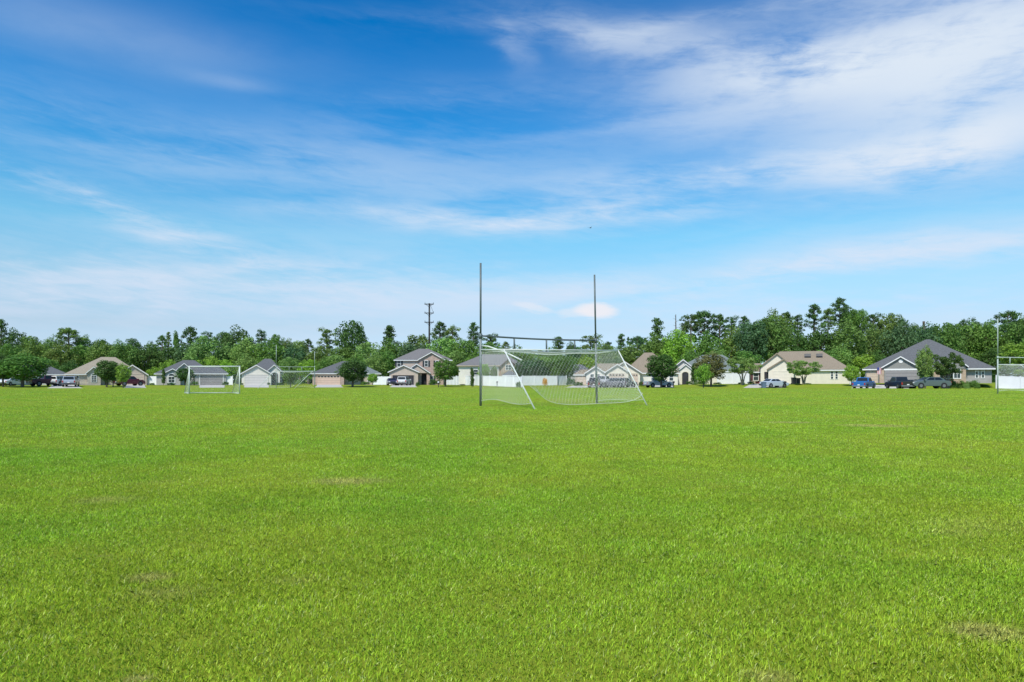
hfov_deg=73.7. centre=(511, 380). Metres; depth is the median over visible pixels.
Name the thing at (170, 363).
tree
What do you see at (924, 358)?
tree
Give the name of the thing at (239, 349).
tree
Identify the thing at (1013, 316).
pine tree
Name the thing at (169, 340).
pine tree
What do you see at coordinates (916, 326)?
tree
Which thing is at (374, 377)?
tree
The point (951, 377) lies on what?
window
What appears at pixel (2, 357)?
tree
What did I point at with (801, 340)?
tree
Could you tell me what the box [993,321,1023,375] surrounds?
tree
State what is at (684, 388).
ground
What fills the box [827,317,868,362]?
tree
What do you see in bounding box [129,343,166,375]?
tree
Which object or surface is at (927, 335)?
tree
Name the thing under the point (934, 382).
parked sedan
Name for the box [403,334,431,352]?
tree
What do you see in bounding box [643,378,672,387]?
pickup truck
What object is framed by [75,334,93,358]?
tree
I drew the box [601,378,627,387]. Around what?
parked suv
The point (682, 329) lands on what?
pine tree
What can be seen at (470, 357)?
tree
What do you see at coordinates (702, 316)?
pine tree
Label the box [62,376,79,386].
parked suv
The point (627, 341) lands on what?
woods
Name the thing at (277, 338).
tree
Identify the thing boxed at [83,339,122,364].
tree
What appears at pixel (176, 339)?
tree
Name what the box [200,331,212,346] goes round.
pine tree
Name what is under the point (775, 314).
tree
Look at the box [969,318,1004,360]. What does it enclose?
tree
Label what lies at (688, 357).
tree
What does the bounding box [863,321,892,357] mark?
tree
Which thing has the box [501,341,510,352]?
pine tree
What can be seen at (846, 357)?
tree
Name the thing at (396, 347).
tree
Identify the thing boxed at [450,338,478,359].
tree
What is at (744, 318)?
pine tree
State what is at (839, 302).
pine tree
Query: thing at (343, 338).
tree
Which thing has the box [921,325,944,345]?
tree
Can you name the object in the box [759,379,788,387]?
parked sedan
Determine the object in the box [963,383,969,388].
shrub
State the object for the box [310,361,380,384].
house
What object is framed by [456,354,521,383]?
house
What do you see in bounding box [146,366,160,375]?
tree
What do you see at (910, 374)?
garage door
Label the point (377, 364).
tree
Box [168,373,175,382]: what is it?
window
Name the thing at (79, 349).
tree
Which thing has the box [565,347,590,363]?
tree
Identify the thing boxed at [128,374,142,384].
garage door
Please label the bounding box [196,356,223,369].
tree
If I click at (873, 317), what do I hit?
pine tree
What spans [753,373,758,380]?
window
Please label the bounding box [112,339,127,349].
tree
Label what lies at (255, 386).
driveway
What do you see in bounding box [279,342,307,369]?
tree
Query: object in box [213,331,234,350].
tree
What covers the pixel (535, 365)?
tree
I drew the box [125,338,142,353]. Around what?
tree
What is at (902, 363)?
house
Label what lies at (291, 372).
combination goal
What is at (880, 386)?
driveway
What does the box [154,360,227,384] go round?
house
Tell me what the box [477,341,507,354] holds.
tree
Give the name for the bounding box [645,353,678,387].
tree
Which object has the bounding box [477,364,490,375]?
tree
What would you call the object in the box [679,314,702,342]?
pine tree
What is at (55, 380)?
parked suv
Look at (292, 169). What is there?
sky
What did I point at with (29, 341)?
tree
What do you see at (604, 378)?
pickup truck
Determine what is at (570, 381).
shrub
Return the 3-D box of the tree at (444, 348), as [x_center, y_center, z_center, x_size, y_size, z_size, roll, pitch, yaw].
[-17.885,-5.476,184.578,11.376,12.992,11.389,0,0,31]
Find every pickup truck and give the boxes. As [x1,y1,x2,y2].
[26,375,61,385]
[586,376,610,386]
[588,378,600,387]
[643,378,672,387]
[852,377,875,387]
[884,377,914,388]
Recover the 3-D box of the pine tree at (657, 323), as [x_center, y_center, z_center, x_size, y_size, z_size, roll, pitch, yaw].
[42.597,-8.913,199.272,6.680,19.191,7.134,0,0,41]
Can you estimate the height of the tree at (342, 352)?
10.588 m
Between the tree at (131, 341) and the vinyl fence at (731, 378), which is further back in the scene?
the tree at (131, 341)
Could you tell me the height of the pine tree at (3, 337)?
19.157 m
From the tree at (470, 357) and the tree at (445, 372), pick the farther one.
the tree at (470, 357)
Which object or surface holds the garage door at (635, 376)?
in the house at (637, 368)
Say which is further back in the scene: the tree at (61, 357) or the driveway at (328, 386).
the tree at (61, 357)
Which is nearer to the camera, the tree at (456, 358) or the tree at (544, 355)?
the tree at (456, 358)
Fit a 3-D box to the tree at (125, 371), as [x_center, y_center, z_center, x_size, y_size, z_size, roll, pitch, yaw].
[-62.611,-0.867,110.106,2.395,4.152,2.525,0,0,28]
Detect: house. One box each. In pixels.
[13,366,66,384]
[64,357,148,384]
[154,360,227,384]
[240,359,282,384]
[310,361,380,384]
[388,349,452,384]
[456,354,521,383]
[566,364,588,384]
[573,353,680,384]
[676,355,747,383]
[749,351,849,383]
[862,339,995,382]
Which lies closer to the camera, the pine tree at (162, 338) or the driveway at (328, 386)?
the driveway at (328, 386)
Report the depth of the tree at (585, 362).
166.63 m
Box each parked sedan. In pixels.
[0,378,25,385]
[386,378,396,384]
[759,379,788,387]
[912,377,951,388]
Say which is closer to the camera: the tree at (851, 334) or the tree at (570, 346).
the tree at (851, 334)
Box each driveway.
[49,385,80,387]
[125,385,145,387]
[199,385,224,387]
[244,385,268,386]
[316,385,341,386]
[391,385,415,386]
[567,385,639,387]
[650,385,674,387]
[744,384,781,387]
[856,385,895,387]
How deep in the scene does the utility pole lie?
199.75 m
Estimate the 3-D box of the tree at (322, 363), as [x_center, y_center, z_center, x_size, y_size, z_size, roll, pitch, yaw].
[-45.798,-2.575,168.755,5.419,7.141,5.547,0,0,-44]
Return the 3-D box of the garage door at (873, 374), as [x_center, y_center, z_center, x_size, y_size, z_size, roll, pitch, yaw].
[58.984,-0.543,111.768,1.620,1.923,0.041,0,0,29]
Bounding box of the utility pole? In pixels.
[425,302,433,347]
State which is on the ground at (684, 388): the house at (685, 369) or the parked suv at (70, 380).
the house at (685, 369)
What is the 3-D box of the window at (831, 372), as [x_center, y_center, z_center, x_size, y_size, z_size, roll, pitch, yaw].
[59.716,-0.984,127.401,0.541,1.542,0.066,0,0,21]
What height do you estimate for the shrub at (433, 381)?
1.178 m
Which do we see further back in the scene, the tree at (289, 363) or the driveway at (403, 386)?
the tree at (289, 363)
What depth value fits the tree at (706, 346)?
182.54 m
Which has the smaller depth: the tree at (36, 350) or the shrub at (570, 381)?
the shrub at (570, 381)
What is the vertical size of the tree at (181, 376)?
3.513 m
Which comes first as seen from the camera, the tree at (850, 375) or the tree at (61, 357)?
the tree at (850, 375)
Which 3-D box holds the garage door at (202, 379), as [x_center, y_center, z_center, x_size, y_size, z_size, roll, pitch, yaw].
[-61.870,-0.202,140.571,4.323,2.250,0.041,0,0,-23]
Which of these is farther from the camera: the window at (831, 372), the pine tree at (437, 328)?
the pine tree at (437, 328)
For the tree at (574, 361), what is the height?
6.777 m
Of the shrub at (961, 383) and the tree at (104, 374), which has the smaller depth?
the shrub at (961, 383)
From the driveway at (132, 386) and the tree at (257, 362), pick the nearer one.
the driveway at (132, 386)
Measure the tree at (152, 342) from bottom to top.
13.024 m
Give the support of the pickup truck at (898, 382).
on the ground at (684, 388)
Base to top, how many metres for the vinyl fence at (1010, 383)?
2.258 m
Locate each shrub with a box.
[429,379,439,384]
[566,378,574,384]
[949,381,958,388]
[957,380,968,388]
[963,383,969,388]
[968,380,980,388]
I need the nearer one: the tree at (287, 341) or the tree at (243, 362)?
the tree at (243, 362)
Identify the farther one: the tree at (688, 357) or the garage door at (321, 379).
the tree at (688, 357)
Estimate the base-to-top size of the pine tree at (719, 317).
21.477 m
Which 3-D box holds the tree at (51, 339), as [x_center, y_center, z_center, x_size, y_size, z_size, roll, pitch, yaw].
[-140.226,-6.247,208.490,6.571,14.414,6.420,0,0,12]
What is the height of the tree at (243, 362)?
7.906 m
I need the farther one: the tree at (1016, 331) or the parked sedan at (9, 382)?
the tree at (1016, 331)
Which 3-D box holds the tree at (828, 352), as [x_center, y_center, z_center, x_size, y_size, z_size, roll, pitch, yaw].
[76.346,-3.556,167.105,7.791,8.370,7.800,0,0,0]
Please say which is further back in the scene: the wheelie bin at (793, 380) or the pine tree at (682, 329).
the pine tree at (682, 329)
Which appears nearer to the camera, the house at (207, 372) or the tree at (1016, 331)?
the house at (207, 372)
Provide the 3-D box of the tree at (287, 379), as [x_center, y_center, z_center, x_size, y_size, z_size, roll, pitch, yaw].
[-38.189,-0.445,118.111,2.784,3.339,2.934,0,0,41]
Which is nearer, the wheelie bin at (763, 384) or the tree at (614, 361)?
the wheelie bin at (763, 384)
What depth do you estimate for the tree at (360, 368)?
120.96 m
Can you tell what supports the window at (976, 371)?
in the house at (902, 363)
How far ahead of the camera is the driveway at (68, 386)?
113.33 m
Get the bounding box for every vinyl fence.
[147,376,155,384]
[226,376,232,384]
[373,376,390,384]
[447,375,521,386]
[522,375,566,385]
[717,373,748,383]
[995,375,1023,388]
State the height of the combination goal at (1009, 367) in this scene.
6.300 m
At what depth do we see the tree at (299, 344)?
202.25 m
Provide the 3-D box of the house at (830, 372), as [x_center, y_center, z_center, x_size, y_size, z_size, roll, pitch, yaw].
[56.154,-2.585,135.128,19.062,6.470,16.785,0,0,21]
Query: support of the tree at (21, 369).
on the ground at (684, 388)
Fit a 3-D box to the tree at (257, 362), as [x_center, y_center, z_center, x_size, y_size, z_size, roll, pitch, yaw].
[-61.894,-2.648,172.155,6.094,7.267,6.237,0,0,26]
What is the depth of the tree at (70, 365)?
168.12 m
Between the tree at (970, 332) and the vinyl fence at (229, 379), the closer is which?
the vinyl fence at (229, 379)
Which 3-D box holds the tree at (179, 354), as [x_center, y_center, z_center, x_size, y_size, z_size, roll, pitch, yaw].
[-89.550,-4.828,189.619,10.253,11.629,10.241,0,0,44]
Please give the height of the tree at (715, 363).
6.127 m
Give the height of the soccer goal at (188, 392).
2.353 m
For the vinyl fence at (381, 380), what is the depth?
148.43 m
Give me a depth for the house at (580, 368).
152.02 m
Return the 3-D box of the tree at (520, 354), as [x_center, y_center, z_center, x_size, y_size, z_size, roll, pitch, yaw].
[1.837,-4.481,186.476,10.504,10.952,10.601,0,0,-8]
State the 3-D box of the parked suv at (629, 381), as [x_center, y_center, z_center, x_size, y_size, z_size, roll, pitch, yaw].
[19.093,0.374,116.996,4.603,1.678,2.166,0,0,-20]
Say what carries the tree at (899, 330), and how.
on the ground at (684, 388)
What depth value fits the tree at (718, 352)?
167.49 m
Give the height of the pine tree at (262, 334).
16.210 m
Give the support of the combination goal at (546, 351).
on the ground at (684, 388)
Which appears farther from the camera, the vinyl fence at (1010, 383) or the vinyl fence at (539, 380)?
the vinyl fence at (539, 380)
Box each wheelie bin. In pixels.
[761,382,766,387]
[791,377,795,383]
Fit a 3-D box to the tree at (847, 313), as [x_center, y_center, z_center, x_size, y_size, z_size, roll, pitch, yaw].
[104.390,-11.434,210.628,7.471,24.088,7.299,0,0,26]
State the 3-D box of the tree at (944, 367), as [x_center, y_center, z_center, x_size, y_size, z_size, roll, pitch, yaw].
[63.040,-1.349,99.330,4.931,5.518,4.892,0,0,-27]
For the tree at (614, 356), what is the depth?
181.67 m
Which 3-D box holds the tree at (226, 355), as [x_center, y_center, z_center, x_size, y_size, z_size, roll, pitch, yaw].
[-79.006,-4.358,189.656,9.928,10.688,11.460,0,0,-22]
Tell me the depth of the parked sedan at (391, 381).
132.73 m
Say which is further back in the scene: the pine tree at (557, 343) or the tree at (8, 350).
the pine tree at (557, 343)
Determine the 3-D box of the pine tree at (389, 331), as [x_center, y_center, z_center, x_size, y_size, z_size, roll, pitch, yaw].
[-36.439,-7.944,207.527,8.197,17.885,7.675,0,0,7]
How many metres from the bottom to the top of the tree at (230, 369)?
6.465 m
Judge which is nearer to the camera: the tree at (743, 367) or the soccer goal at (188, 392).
the soccer goal at (188, 392)
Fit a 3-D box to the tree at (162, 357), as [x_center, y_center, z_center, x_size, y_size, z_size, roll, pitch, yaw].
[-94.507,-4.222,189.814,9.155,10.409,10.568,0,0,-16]
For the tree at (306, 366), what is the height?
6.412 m
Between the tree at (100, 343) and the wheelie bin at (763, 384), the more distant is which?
the tree at (100, 343)
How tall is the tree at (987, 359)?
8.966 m
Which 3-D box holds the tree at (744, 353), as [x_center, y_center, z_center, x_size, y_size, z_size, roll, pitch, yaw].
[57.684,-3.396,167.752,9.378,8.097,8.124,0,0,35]
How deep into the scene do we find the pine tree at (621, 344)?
211.82 m
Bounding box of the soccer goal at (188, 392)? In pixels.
[184,366,240,393]
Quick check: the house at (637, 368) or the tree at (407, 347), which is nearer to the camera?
the house at (637, 368)
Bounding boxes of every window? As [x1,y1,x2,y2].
[91,373,96,381]
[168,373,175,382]
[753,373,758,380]
[830,371,833,378]
[940,370,952,378]
[953,369,960,378]
[975,370,978,377]
[981,370,984,377]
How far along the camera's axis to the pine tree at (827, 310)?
207.59 m
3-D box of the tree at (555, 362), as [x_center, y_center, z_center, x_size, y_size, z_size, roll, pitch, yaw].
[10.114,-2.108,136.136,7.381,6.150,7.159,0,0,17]
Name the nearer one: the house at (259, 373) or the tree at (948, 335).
the house at (259, 373)
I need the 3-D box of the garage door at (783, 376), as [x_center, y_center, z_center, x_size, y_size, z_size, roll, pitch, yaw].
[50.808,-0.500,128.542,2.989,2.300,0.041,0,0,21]
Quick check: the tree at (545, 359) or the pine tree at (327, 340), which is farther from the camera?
the pine tree at (327, 340)
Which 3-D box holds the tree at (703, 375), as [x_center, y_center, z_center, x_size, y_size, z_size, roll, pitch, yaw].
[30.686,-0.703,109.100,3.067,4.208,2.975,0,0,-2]
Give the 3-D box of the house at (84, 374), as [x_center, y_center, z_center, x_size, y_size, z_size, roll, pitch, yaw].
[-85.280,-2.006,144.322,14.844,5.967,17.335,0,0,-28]
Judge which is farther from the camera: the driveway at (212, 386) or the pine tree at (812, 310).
the pine tree at (812, 310)
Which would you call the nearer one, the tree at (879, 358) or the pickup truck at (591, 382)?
the pickup truck at (591, 382)
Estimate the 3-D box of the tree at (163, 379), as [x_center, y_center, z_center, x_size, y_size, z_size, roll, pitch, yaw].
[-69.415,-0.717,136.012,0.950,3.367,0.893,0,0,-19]
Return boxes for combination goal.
[258,345,314,388]
[479,263,646,408]
[997,319,1023,393]
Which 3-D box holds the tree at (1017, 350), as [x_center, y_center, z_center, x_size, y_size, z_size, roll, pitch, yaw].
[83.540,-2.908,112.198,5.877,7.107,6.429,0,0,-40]
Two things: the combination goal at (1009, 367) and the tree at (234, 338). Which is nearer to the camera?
the combination goal at (1009, 367)
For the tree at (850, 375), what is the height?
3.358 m
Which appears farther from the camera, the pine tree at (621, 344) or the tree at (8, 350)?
the pine tree at (621, 344)
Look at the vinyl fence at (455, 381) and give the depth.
126.29 m
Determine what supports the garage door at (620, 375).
in the house at (637, 368)
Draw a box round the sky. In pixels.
[0,0,1023,379]
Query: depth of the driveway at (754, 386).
113.99 m
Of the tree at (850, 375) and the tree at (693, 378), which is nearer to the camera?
the tree at (850, 375)
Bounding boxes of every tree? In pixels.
[0,319,10,347]
[0,343,30,360]
[0,353,11,386]
[0,353,50,386]
[2,327,26,356]
[15,344,51,364]
[19,336,46,356]
[36,359,60,369]
[41,344,81,368]
[43,327,88,351]
[44,337,58,353]
[57,359,79,372]
[65,345,98,365]
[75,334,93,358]
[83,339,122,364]
[93,360,118,386]
[94,339,110,352]
[106,344,140,365]
[106,361,118,386]
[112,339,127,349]
[115,362,131,387]
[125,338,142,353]
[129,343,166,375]
[144,340,161,363]
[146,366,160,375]
[154,335,167,350]
[155,347,183,370]
[159,359,175,369]
[161,369,165,384]
[164,332,172,347]
[173,326,198,351]
[173,330,178,351]
[173,343,200,362]
[173,368,196,384]
[181,335,231,365]
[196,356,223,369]
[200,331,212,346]
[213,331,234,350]
[213,346,236,377]
[218,359,236,376]
[222,324,258,383]
[227,335,266,372]
[234,353,256,377]
[250,337,286,364]
[253,356,278,365]
[255,329,267,347]
[269,334,285,352]
[278,357,303,378]
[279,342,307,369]
[280,338,293,358]
[282,369,298,386]
[292,340,307,381]
[297,359,319,383]
[300,347,332,369]
[303,338,313,383]
[315,356,332,370]
[316,328,337,353]
[327,354,346,364]
[329,346,354,359]
[332,320,368,354]
[334,358,368,386]
[346,354,371,366]
[353,341,383,362]
[364,354,388,375]
[367,373,377,384]
[375,336,408,363]
[379,351,395,375]
[380,325,400,348]
[395,343,425,356]
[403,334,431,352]
[425,336,458,355]
[430,321,447,346]
[433,358,459,386]
[444,325,460,346]
[445,350,466,375]
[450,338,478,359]
[464,352,477,360]
[467,322,479,351]
[470,368,474,386]
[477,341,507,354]
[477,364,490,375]
[478,333,498,346]
[489,365,497,375]
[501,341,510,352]
[509,344,536,361]
[511,357,551,376]
[529,346,560,362]
[533,357,549,363]
[544,355,579,379]
[550,336,564,374]
[564,342,578,357]
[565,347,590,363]
[565,357,583,369]
[577,354,599,368]
[578,333,603,351]
[589,340,623,364]
[605,358,622,362]
[615,333,625,360]
[616,343,646,364]
[627,336,643,358]
[638,332,668,355]
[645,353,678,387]
[650,317,665,346]
[659,329,697,364]
[678,348,700,362]
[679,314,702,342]
[679,325,693,353]
[689,310,723,340]
[690,363,697,384]
[693,351,726,386]
[694,330,730,354]
[694,363,713,387]
[709,347,729,357]
[710,313,732,342]
[721,325,749,358]
[724,316,739,350]
[726,356,762,384]
[731,321,771,362]
[736,350,764,364]
[738,315,751,332]
[749,315,795,360]
[763,307,796,347]
[774,325,813,354]
[781,311,794,335]
[786,360,822,384]
[791,315,804,344]
[802,303,828,335]
[803,321,835,351]
[818,349,836,359]
[820,307,835,332]
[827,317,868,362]
[829,297,849,344]
[831,343,856,365]
[837,304,858,331]
[842,365,860,385]
[846,309,870,369]
[850,353,873,376]
[861,312,881,348]
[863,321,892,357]
[869,349,885,363]
[872,313,906,346]
[876,319,922,357]
[904,321,942,348]
[908,322,921,337]
[914,344,935,388]
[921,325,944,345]
[925,322,966,353]
[926,352,964,388]
[952,321,993,360]
[959,319,969,335]
[966,317,982,337]
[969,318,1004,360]
[978,347,1013,377]
[988,310,1021,330]
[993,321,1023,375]
[995,342,1023,376]
[1003,315,1023,344]
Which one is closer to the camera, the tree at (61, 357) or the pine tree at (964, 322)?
the tree at (61, 357)
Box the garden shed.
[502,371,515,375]
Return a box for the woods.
[64,331,1023,382]
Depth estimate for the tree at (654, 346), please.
188.75 m
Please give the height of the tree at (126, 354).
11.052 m
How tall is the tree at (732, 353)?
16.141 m
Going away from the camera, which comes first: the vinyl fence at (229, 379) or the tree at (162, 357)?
the vinyl fence at (229, 379)
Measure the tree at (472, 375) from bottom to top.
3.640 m
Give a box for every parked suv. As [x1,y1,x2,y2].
[45,376,67,385]
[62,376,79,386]
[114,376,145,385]
[397,377,411,384]
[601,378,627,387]
[613,378,637,387]
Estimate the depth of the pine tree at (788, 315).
208.65 m
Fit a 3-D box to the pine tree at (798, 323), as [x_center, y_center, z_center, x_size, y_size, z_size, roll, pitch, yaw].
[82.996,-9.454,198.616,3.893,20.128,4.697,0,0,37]
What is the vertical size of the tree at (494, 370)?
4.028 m
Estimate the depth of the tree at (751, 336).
182.08 m
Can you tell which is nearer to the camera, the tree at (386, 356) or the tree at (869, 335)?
the tree at (386, 356)
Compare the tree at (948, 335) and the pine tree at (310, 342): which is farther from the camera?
the pine tree at (310, 342)
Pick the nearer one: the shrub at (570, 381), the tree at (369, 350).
the shrub at (570, 381)
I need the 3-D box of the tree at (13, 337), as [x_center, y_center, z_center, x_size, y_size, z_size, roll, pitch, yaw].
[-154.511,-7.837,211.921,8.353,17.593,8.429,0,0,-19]
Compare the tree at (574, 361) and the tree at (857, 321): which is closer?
the tree at (574, 361)
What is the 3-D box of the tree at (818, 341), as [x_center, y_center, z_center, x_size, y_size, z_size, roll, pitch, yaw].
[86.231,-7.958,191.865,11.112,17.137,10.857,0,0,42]
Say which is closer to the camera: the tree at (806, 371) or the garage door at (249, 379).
the tree at (806, 371)
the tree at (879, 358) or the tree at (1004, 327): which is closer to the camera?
the tree at (879, 358)
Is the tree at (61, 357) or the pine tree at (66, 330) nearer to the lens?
the tree at (61, 357)
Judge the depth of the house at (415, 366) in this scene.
155.09 m
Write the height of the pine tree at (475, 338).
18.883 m
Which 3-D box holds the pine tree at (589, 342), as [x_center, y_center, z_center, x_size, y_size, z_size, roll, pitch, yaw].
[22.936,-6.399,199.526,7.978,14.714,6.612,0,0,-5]
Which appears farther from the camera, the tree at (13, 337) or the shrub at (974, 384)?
the tree at (13, 337)
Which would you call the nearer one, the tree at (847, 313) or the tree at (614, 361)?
the tree at (614, 361)
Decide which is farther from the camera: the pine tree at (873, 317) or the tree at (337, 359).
the pine tree at (873, 317)
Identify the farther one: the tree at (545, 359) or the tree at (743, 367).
the tree at (545, 359)
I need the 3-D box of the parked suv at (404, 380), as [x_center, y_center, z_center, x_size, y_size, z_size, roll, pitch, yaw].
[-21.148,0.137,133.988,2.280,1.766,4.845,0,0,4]
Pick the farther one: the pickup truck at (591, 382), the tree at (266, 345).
the tree at (266, 345)
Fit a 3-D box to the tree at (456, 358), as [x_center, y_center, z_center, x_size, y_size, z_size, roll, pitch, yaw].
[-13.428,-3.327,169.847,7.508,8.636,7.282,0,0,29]
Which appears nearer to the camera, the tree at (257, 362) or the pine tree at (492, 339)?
the tree at (257, 362)
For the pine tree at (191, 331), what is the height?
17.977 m
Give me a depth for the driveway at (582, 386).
116.09 m
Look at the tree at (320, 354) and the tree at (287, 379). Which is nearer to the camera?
the tree at (287, 379)
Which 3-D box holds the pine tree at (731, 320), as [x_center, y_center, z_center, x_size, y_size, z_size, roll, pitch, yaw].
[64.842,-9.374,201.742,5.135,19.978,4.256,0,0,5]
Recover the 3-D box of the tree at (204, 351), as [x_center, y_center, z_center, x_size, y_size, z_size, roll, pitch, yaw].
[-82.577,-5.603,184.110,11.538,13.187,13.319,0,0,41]
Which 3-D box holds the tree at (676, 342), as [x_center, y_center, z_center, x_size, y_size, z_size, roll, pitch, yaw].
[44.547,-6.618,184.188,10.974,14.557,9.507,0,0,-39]
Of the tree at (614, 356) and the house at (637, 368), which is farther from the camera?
the tree at (614, 356)
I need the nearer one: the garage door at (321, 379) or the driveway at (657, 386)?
the driveway at (657, 386)
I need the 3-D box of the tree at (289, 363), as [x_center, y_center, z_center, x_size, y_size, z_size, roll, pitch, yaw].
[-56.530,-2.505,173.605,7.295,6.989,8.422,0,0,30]
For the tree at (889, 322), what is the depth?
197.89 m
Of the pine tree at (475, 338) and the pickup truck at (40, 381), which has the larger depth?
the pine tree at (475, 338)
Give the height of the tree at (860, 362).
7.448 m
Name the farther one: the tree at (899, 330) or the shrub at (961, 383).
the tree at (899, 330)
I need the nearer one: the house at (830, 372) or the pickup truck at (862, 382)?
the pickup truck at (862, 382)
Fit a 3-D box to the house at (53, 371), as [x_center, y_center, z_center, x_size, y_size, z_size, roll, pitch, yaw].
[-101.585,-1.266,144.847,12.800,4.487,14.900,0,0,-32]
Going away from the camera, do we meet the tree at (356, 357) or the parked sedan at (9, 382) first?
the parked sedan at (9, 382)
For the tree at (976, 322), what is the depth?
207.34 m
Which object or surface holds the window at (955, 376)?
in the house at (902, 363)
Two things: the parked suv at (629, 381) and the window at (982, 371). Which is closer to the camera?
the window at (982, 371)
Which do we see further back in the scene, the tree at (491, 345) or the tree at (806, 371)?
the tree at (491, 345)
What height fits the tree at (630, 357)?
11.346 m
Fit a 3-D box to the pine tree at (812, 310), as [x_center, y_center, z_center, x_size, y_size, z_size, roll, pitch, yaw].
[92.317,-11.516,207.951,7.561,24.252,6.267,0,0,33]
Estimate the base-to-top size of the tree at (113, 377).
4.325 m
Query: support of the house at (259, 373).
on the ground at (684, 388)
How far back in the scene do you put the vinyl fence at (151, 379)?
140.98 m
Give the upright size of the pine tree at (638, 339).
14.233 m
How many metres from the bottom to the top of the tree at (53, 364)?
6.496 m
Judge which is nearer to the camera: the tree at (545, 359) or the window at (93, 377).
the window at (93, 377)
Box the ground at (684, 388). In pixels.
[0,382,1023,681]
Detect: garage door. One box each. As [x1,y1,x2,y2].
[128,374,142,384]
[200,374,222,384]
[245,375,267,384]
[317,375,339,384]
[577,375,585,384]
[609,374,624,377]
[630,374,637,383]
[773,372,789,383]
[867,371,877,382]
[886,370,916,381]
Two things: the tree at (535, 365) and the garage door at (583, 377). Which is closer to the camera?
the garage door at (583, 377)
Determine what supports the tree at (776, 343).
on the ground at (684, 388)

